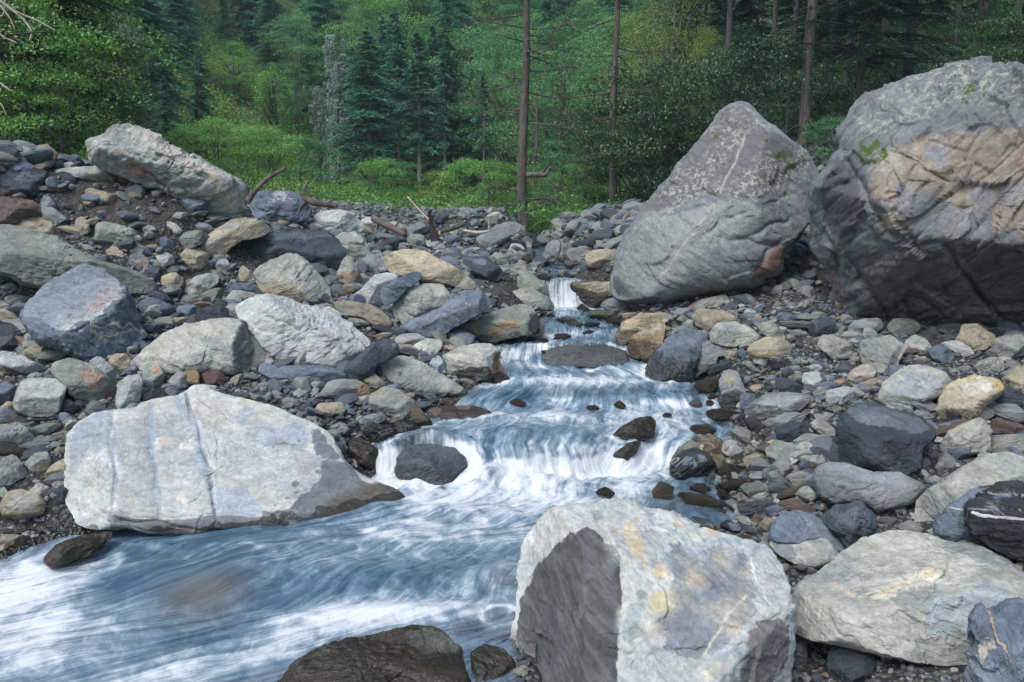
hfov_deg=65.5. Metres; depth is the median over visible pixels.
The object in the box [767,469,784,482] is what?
cobble
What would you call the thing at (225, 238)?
boulder
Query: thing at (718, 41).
broadleaf tree
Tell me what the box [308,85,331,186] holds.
vine covered tree
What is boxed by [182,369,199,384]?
boulder
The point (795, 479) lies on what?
cobble
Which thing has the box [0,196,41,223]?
boulder
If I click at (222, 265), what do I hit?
boulder
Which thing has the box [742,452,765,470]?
cobble
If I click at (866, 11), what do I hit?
conifer tree
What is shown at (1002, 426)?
cobble
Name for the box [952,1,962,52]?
conifer tree
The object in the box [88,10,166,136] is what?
broadleaf tree
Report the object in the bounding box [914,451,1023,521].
boulder
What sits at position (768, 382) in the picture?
cobble
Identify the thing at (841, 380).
cobble
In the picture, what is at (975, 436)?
stone
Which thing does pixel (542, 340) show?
cobble
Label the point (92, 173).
boulder
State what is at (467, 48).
broadleaf tree
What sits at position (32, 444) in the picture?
cobble
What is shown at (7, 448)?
cobble
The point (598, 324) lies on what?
cobble
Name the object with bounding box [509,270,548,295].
boulder
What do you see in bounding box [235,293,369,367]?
boulder
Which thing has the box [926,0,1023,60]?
broadleaf tree
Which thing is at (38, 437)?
cobble
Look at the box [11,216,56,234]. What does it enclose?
boulder
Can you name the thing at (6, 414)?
stone
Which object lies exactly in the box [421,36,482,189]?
conifer tree
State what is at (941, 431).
cobble
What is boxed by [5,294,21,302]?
cobble
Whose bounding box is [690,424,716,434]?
cobble
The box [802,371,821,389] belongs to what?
boulder
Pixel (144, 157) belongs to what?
boulder
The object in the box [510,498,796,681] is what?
boulder
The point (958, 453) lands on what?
cobble
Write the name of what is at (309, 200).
driftwood branch
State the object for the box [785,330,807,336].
cobble
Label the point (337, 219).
boulder
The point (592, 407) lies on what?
cobble
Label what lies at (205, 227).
boulder
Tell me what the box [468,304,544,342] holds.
boulder
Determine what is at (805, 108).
conifer tree
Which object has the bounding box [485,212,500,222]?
stone
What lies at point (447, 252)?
cobble
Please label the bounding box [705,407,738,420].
cobble
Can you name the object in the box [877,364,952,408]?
boulder
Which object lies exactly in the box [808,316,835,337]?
stone
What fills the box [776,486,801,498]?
cobble
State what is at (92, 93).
shrub
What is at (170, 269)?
cobble
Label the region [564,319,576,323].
cobble
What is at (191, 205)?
boulder
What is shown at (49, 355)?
cobble
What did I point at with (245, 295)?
boulder
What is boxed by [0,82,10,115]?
bare branch
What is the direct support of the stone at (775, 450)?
on the ground
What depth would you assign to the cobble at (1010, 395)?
6.83 m
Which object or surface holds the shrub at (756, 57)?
on the ground
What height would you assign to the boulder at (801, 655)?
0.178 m
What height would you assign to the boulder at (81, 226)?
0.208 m
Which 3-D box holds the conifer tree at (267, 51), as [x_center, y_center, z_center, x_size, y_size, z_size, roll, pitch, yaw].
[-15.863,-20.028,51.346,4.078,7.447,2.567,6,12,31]
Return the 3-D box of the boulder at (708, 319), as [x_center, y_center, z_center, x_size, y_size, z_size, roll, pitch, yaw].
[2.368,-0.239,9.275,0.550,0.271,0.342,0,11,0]
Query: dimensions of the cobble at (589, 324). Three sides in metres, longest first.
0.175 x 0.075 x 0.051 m
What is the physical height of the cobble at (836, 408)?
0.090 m
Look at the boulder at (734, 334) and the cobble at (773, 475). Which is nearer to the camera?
the cobble at (773, 475)
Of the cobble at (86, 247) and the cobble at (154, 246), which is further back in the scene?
the cobble at (154, 246)
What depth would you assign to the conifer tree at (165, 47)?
34.27 m
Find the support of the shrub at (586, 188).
on the ground
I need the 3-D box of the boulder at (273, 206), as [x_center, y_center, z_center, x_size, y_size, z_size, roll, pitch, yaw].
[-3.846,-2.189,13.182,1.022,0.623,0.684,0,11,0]
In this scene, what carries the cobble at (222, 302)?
on the ground
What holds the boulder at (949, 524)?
on the ground
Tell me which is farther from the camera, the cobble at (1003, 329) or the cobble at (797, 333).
the cobble at (797, 333)
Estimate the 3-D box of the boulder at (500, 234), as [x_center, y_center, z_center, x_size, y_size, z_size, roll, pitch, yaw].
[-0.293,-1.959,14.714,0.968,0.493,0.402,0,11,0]
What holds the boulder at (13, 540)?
on the ground
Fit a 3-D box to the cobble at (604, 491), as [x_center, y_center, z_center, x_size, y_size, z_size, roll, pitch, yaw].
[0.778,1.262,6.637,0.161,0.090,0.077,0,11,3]
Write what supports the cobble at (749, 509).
on the ground
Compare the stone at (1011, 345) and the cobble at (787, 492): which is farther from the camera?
the stone at (1011, 345)
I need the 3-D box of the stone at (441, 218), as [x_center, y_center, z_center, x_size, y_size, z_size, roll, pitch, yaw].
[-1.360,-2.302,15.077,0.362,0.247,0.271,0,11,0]
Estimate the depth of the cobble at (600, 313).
10.65 m
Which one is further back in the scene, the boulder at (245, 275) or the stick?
the stick
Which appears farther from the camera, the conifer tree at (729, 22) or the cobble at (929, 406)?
the conifer tree at (729, 22)
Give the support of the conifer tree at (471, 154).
on the ground
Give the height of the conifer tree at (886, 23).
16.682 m
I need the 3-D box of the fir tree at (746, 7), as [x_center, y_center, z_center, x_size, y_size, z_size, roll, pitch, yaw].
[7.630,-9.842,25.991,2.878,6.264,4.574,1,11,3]
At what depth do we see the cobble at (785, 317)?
9.04 m
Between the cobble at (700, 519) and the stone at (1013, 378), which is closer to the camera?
the cobble at (700, 519)
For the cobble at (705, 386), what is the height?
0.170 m
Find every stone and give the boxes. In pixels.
[0,382,16,404]
[0,408,18,423]
[0,422,34,444]
[0,454,27,486]
[156,254,174,266]
[161,272,183,287]
[184,273,218,294]
[195,305,229,321]
[361,217,385,231]
[379,236,399,250]
[387,221,404,234]
[404,222,428,233]
[407,234,425,246]
[413,338,442,354]
[417,214,428,223]
[426,237,445,247]
[431,213,448,224]
[445,235,462,242]
[448,224,466,234]
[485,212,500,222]
[758,322,784,337]
[765,440,796,460]
[775,420,813,441]
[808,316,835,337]
[817,334,852,359]
[825,386,853,404]
[848,318,882,333]
[859,334,906,373]
[887,318,921,335]
[904,334,931,355]
[927,344,953,362]
[939,417,993,454]
[954,323,995,352]
[989,334,1023,357]
[1001,365,1023,392]
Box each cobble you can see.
[0,290,8,296]
[0,301,9,308]
[0,309,17,319]
[0,367,19,374]
[0,379,18,384]
[0,401,13,408]
[0,441,26,457]
[0,486,7,497]
[0,527,21,533]
[2,276,14,281]
[2,417,51,423]
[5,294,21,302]
[7,295,28,304]
[15,346,24,354]
[19,440,49,448]
[21,422,37,426]
[22,344,51,361]
[30,423,61,436]
[32,435,43,439]
[36,350,66,361]
[42,473,64,484]
[51,481,63,488]
[52,431,67,439]
[53,446,59,454]
[53,487,67,504]
[56,225,79,234]
[60,399,79,413]
[62,417,77,424]
[70,234,84,237]
[78,204,83,210]
[81,244,94,250]
[85,400,105,412]
[93,240,113,246]
[133,235,142,240]
[138,216,145,220]
[145,244,156,248]
[151,259,166,269]
[152,252,176,258]
[166,266,178,272]
[172,317,188,323]
[181,295,203,302]
[212,270,223,276]
[214,299,227,306]
[288,223,302,227]
[306,223,322,230]
[336,290,348,296]
[337,307,354,319]
[347,318,370,325]
[363,228,375,234]
[370,324,398,335]
[372,332,392,339]
[375,232,393,239]
[384,245,392,250]
[393,232,409,241]
[440,249,456,256]
[458,228,465,234]
[490,247,498,252]
[492,373,509,383]
[494,254,509,263]
[501,242,508,246]
[509,398,525,406]
[513,233,520,238]
[521,254,532,263]
[528,261,543,267]
[537,338,548,342]
[553,336,567,339]
[554,222,565,227]
[554,333,570,337]
[556,318,565,322]
[561,316,573,319]
[564,260,573,267]
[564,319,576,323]
[569,321,582,326]
[577,305,589,311]
[579,264,587,270]
[582,330,593,333]
[583,229,591,238]
[584,321,600,326]
[584,323,596,326]
[586,405,598,410]
[587,309,613,318]
[592,212,601,218]
[596,486,614,497]
[605,235,622,248]
[605,260,614,265]
[605,316,620,324]
[613,400,625,408]
[621,312,637,318]
[652,481,673,498]
[662,412,671,417]
[674,324,692,331]
[677,492,724,507]
[689,399,701,406]
[689,483,711,492]
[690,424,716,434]
[692,516,713,524]
[694,379,717,395]
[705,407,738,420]
[706,360,733,375]
[706,400,713,405]
[707,393,717,400]
[715,479,750,488]
[717,490,727,497]
[718,463,737,475]
[719,520,741,531]
[721,446,741,456]
[722,348,736,358]
[722,440,740,451]
[730,426,750,441]
[734,515,750,524]
[735,414,745,419]
[736,348,746,358]
[736,500,778,517]
[740,393,754,409]
[740,482,767,494]
[742,445,754,451]
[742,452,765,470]
[743,369,760,377]
[744,416,763,432]
[745,361,754,369]
[748,492,756,498]
[749,384,760,392]
[750,440,759,446]
[751,492,768,500]
[752,513,760,522]
[756,445,766,452]
[758,517,774,530]
[761,429,771,437]
[761,537,768,542]
[762,468,771,476]
[764,417,774,425]
[764,504,784,515]
[765,380,773,386]
[766,358,792,369]
[767,433,786,441]
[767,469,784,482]
[770,412,805,430]
[776,313,796,321]
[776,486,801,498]
[778,498,815,512]
[779,321,810,328]
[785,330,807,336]
[785,470,808,486]
[789,353,798,357]
[792,359,801,365]
[792,433,818,443]
[794,441,812,450]
[796,315,819,320]
[796,486,817,501]
[799,455,811,460]
[801,360,807,364]
[809,418,833,434]
[809,462,817,467]
[813,413,835,421]
[814,385,832,389]
[818,381,840,388]
[829,400,839,404]
[831,405,843,412]
[834,378,845,387]
[839,331,859,338]
[840,382,851,387]
[849,356,859,362]
[852,387,864,397]
[902,348,919,355]
[910,401,936,412]
[911,334,952,338]
[913,357,929,361]
[928,339,949,345]
[936,420,968,436]
[940,340,976,357]
[946,412,961,421]
[947,447,971,459]
[948,366,972,371]
[975,357,1004,373]
[980,407,994,419]
[990,403,1023,422]
[991,419,1023,434]
[992,434,1023,451]
[994,385,1023,406]
[996,326,1015,333]
[996,368,1011,379]
[998,356,1011,359]
[1004,330,1023,334]
[1013,349,1023,358]
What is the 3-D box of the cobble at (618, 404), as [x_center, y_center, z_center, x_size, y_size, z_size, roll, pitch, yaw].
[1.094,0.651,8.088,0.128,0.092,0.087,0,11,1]
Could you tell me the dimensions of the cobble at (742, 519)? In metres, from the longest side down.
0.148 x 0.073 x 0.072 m
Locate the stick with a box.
[407,196,428,219]
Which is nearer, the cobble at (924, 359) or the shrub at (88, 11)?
the cobble at (924, 359)
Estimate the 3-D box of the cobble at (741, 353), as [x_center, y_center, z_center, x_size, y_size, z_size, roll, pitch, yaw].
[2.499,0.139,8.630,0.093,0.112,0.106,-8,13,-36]
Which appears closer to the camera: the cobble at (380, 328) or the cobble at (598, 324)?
the cobble at (380, 328)
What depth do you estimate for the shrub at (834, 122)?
13.42 m
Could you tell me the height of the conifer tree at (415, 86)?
7.509 m
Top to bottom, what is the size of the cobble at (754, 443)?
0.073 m
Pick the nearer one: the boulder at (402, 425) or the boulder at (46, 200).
the boulder at (402, 425)
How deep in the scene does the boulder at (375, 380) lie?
8.08 m
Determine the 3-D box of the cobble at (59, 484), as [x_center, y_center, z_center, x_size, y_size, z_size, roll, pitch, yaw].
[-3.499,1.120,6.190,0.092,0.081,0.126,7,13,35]
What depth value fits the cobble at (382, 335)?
8.84 m
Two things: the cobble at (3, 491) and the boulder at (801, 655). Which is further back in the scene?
the cobble at (3, 491)
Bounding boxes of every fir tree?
[648,0,714,135]
[684,0,741,117]
[707,0,788,115]
[765,0,826,44]
[798,0,868,42]
[890,0,934,20]
[896,0,972,24]
[947,0,1023,21]
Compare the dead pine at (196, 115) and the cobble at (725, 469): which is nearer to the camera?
the cobble at (725, 469)
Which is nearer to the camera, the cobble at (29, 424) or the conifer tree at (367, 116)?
the cobble at (29, 424)
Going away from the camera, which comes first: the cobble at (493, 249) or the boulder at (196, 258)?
the boulder at (196, 258)
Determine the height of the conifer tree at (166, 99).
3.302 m
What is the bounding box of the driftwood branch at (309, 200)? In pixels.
[297,180,337,215]
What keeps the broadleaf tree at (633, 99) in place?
on the ground
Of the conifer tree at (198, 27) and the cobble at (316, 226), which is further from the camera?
the conifer tree at (198, 27)
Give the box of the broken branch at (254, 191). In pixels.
[245,167,285,202]
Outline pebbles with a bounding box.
[0,59,1023,681]
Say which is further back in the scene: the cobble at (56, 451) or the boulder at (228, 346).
the boulder at (228, 346)
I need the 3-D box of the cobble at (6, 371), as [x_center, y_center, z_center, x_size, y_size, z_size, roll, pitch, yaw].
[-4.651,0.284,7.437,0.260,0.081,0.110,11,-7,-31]
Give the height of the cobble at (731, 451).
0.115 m
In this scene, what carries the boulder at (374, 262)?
on the ground
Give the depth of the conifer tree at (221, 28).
49.22 m
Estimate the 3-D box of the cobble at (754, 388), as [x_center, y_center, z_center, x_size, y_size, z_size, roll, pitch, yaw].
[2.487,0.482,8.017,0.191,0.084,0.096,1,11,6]
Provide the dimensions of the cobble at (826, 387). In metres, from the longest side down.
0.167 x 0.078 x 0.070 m
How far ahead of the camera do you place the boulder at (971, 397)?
6.71 m
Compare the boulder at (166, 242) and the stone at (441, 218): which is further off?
the stone at (441, 218)
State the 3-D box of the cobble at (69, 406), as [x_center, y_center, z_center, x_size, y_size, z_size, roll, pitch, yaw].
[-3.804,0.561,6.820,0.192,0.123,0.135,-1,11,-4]
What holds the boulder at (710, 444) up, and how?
on the ground
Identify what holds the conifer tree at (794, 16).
on the ground
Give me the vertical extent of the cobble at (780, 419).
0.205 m
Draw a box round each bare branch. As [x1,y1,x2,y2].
[0,0,56,43]
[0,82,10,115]
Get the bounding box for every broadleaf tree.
[74,6,131,131]
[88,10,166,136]
[249,11,347,127]
[253,62,294,142]
[418,25,541,189]
[444,23,575,189]
[595,43,663,193]
[596,0,754,178]
[617,73,689,193]
[661,22,740,162]
[698,22,779,113]
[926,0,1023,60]
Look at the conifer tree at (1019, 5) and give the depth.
16.95 m
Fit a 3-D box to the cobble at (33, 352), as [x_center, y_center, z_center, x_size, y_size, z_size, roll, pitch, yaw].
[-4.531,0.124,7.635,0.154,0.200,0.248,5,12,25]
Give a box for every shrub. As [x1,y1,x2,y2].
[0,0,122,119]
[0,0,150,154]
[0,0,164,149]
[0,0,192,121]
[0,58,116,159]
[1,56,160,155]
[10,0,150,135]
[161,115,267,180]
[198,120,300,180]
[210,124,315,186]
[256,132,351,186]
[336,156,413,204]
[366,158,433,200]
[412,170,467,205]
[430,156,516,207]
[455,157,546,213]
[514,150,608,210]
[539,87,702,203]
[545,161,634,211]
[547,55,735,196]
[575,104,704,203]
[636,44,833,141]
[687,31,855,139]
[798,114,845,171]
[917,57,1012,72]
[952,10,1023,63]
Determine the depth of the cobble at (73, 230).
8.91 m
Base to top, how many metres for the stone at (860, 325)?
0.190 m
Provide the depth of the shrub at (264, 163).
22.92 m
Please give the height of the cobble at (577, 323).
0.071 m
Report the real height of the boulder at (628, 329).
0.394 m
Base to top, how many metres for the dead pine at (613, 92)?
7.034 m
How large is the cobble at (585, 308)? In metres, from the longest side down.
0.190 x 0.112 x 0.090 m
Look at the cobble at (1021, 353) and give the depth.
7.64 m
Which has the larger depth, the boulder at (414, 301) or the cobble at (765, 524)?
the boulder at (414, 301)
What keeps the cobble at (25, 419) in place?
on the ground
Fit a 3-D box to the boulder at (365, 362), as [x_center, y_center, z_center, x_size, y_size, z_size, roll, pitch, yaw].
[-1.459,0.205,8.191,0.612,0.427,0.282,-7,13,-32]
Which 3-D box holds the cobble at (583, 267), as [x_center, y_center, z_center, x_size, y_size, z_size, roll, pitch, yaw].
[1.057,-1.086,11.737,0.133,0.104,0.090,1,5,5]
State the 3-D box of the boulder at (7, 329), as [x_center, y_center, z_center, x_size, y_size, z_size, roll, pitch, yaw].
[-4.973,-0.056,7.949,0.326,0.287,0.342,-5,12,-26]
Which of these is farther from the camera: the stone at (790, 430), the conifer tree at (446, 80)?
the conifer tree at (446, 80)
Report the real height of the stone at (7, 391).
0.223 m
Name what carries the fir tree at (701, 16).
on the ground
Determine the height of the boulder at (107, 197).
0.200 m
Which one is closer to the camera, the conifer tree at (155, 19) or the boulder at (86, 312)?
the boulder at (86, 312)
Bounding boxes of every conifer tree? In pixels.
[0,0,158,154]
[1,18,51,75]
[71,0,186,131]
[75,0,205,127]
[136,0,179,132]
[146,2,187,93]
[151,77,183,146]
[159,0,210,74]
[172,0,205,49]
[182,48,218,143]
[210,0,238,55]
[237,0,264,50]
[248,0,290,73]
[263,1,295,72]
[303,0,338,90]
[310,26,416,192]
[361,6,424,184]
[373,22,422,188]
[390,32,451,193]
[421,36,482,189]
[429,52,464,189]
[436,41,465,189]
[447,56,494,190]
[468,73,496,176]
[681,0,775,108]
[733,0,830,123]
[754,0,817,148]
[758,0,974,100]
[790,0,798,75]
[826,0,837,97]
[841,0,855,94]
[881,7,888,39]
[902,1,917,77]
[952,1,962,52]
[1009,0,1022,54]
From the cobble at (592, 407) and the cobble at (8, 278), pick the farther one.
the cobble at (8, 278)
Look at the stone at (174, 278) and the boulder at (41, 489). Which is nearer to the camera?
the boulder at (41, 489)
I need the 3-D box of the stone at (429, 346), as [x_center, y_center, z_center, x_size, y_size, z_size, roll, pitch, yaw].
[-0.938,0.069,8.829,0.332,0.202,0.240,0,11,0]
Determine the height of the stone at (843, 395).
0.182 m
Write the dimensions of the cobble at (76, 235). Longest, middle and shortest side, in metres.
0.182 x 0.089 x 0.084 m
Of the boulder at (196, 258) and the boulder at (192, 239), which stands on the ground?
the boulder at (196, 258)
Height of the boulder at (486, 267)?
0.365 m
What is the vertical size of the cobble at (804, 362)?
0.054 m
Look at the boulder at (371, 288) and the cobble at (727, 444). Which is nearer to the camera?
the cobble at (727, 444)
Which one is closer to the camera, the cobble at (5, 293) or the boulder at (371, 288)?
the cobble at (5, 293)
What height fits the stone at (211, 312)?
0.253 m
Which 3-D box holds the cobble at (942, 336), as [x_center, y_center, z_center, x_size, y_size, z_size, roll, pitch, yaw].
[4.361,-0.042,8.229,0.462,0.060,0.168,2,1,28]
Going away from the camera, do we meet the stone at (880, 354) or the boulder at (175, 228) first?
the stone at (880, 354)
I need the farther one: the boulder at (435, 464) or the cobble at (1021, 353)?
the cobble at (1021, 353)
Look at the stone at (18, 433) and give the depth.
6.39 m
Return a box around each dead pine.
[160,58,235,155]
[454,0,612,227]
[515,91,566,193]
[531,0,695,203]
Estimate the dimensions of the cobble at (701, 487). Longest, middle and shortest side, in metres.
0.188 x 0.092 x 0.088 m
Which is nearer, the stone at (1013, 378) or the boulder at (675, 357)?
the stone at (1013, 378)
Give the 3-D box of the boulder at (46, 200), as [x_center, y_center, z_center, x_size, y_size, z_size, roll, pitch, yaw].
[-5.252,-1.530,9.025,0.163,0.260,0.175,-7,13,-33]
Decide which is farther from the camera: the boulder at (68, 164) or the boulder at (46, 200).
the boulder at (68, 164)
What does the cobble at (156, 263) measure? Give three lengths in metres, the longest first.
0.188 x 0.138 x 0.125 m
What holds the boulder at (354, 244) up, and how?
on the ground
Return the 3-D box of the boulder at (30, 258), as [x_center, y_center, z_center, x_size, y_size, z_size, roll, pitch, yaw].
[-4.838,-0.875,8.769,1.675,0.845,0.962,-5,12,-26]
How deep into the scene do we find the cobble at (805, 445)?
6.53 m
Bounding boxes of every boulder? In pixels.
[0,168,47,195]
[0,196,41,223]
[0,224,157,294]
[0,321,23,336]
[0,351,46,373]
[0,489,46,519]
[0,534,28,546]
[9,162,33,170]
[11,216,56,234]
[12,378,66,417]
[19,263,147,361]
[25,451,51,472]
[29,482,51,497]
[40,194,56,209]
[43,531,111,567]
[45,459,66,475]
[50,358,116,400]
[55,166,108,180]
[57,171,77,182]
[64,162,75,167]
[64,384,404,534]
[74,216,89,234]
[85,123,251,221]
[85,188,117,203]
[89,356,118,380]
[94,221,137,243]
[106,246,123,256]
[108,353,130,371]
[115,374,143,408]
[128,253,149,270]
[130,317,269,374]
[137,297,175,317]
[142,362,165,387]
[143,387,167,401]
[149,290,173,303]
[159,236,174,248]
[166,221,182,233]
[176,304,199,316]
[177,197,209,216]
[178,230,208,248]
[180,247,208,269]
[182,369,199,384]
[194,222,212,232]
[200,217,270,256]
[201,371,225,384]
[216,259,231,273]
[226,283,258,292]
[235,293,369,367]
[236,290,255,300]
[238,266,253,282]
[242,228,345,270]
[250,190,312,223]
[253,253,330,303]
[256,279,315,303]
[258,363,287,379]
[277,624,470,681]
[279,364,346,382]
[313,209,364,232]
[315,402,344,415]
[334,300,392,326]
[336,231,371,261]
[336,256,362,282]
[343,338,399,379]
[347,438,378,469]
[353,379,370,395]
[354,272,398,305]
[358,412,386,425]
[359,373,386,388]
[361,423,396,441]
[362,253,388,272]
[368,386,416,418]
[378,355,468,396]
[380,271,421,303]
[384,249,475,286]
[392,283,449,323]
[394,419,423,437]
[394,443,466,484]
[401,290,490,338]
[411,405,432,429]
[426,405,491,419]
[429,356,445,372]
[442,343,504,382]
[443,397,459,405]
[463,256,502,281]
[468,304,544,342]
[470,644,520,681]
[476,221,521,246]
[484,609,514,641]
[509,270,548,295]
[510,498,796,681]
[513,288,553,311]
[542,342,629,368]
[543,240,561,265]
[557,242,573,261]
[570,277,612,307]
[584,248,614,268]
[600,298,632,312]
[610,101,818,303]
[613,416,655,440]
[613,440,640,459]
[615,312,668,344]
[627,321,665,362]
[645,328,707,381]
[669,447,716,478]
[672,433,725,466]
[691,294,728,307]
[691,309,740,330]
[695,340,733,377]
[709,321,760,347]
[718,369,745,407]
[744,392,810,418]
[747,336,791,358]
[753,357,767,364]
[768,510,843,551]
[770,538,838,568]
[775,377,802,392]
[792,530,1023,666]
[793,633,807,667]
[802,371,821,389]
[808,56,1023,326]
[813,462,926,512]
[820,500,880,548]
[826,645,876,681]
[829,401,935,475]
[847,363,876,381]
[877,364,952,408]
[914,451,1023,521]
[933,487,989,541]
[935,374,1004,419]
[963,480,1023,561]
[964,597,1023,681]
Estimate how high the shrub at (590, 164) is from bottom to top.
3.525 m
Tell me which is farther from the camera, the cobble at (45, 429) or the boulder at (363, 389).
the boulder at (363, 389)
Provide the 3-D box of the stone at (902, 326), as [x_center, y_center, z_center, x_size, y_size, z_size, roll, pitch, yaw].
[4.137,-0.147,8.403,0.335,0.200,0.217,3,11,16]
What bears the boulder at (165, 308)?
on the ground
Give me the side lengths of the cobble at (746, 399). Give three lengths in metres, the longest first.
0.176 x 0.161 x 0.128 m
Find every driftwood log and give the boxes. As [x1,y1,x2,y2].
[371,215,408,236]
[440,220,465,232]
[463,223,490,234]
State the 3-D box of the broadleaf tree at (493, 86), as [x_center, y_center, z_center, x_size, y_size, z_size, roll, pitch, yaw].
[0.038,-10.326,37.013,6.164,8.354,6.279,0,11,2]
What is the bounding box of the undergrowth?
[2,0,1023,232]
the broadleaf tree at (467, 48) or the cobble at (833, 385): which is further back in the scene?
the broadleaf tree at (467, 48)
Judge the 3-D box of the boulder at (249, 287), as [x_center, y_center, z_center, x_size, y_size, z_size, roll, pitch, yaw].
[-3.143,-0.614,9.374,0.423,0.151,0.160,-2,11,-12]
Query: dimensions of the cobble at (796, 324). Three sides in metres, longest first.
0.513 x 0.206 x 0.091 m
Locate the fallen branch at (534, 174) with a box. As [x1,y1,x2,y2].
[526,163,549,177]
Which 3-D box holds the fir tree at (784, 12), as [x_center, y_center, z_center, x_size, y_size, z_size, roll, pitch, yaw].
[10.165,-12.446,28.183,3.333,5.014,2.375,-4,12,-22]
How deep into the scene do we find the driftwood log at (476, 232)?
12.39 m
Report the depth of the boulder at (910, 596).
4.47 m
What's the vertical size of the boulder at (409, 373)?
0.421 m
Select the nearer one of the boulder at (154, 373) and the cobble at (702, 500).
the cobble at (702, 500)
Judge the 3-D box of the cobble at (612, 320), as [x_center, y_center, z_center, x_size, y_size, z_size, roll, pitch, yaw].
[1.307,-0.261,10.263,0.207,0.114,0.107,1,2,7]
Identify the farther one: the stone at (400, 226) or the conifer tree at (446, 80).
the conifer tree at (446, 80)
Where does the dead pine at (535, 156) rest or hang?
on the ground
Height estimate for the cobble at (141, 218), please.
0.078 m
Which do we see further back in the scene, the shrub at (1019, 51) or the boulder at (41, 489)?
the shrub at (1019, 51)
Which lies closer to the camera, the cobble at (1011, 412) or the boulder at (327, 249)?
the cobble at (1011, 412)
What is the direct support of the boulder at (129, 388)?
on the ground
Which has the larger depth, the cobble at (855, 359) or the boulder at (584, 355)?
the boulder at (584, 355)
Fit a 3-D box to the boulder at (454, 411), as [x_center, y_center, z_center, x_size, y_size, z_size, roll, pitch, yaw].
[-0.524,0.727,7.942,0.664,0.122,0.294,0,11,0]
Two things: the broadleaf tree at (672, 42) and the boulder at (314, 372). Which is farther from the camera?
the broadleaf tree at (672, 42)
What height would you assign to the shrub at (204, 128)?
2.350 m
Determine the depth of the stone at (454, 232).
14.58 m
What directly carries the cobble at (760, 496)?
on the ground
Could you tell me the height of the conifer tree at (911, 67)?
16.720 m
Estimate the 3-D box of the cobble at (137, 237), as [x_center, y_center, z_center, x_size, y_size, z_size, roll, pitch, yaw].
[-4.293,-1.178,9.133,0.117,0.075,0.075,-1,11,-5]
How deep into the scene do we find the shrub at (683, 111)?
16.97 m
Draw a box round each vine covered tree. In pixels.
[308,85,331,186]
[322,34,352,187]
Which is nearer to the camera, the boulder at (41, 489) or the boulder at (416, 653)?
the boulder at (416, 653)
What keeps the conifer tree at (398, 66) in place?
on the ground
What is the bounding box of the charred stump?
[426,211,442,242]
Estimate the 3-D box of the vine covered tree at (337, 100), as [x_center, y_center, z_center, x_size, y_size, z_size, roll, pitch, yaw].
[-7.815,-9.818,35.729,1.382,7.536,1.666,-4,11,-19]
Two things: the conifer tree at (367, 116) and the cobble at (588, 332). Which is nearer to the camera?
the cobble at (588, 332)
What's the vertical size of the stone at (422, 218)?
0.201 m
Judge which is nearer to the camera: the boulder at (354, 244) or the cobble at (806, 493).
the cobble at (806, 493)
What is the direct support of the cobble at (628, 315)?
on the ground
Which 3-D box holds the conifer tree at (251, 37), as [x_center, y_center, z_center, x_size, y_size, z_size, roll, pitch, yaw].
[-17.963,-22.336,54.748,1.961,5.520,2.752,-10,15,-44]
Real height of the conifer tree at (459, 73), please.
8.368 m
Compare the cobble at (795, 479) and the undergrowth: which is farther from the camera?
the undergrowth
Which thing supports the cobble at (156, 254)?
on the ground
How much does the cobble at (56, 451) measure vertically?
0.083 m
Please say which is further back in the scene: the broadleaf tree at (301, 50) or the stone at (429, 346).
the broadleaf tree at (301, 50)
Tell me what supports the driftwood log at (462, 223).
on the ground
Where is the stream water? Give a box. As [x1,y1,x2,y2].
[0,232,750,681]
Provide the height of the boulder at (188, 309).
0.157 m
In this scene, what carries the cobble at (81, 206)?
on the ground
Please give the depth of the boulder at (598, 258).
11.56 m
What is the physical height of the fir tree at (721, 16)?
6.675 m
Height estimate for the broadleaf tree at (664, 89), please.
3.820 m
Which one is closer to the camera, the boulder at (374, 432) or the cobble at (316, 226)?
the boulder at (374, 432)
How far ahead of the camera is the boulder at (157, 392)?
7.09 m
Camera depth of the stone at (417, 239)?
14.53 m
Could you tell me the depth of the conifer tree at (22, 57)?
16.54 m
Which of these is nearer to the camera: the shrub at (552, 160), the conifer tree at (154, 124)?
the shrub at (552, 160)
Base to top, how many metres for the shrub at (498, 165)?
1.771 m
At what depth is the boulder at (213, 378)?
7.54 m
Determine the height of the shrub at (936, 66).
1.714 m
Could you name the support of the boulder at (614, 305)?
on the ground
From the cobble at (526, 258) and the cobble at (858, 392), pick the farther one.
the cobble at (526, 258)
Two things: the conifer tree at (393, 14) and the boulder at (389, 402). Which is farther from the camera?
the conifer tree at (393, 14)
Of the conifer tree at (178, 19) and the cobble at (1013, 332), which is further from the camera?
the conifer tree at (178, 19)
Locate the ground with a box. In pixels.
[0,0,1023,681]
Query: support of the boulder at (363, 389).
on the ground
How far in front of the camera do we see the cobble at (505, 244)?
14.66 m
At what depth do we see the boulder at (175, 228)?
9.37 m
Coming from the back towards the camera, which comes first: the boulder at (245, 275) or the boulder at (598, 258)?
the boulder at (598, 258)
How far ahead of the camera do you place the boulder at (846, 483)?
5.69 m
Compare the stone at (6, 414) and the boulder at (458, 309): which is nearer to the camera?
the stone at (6, 414)
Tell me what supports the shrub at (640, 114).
on the ground
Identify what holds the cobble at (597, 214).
on the ground

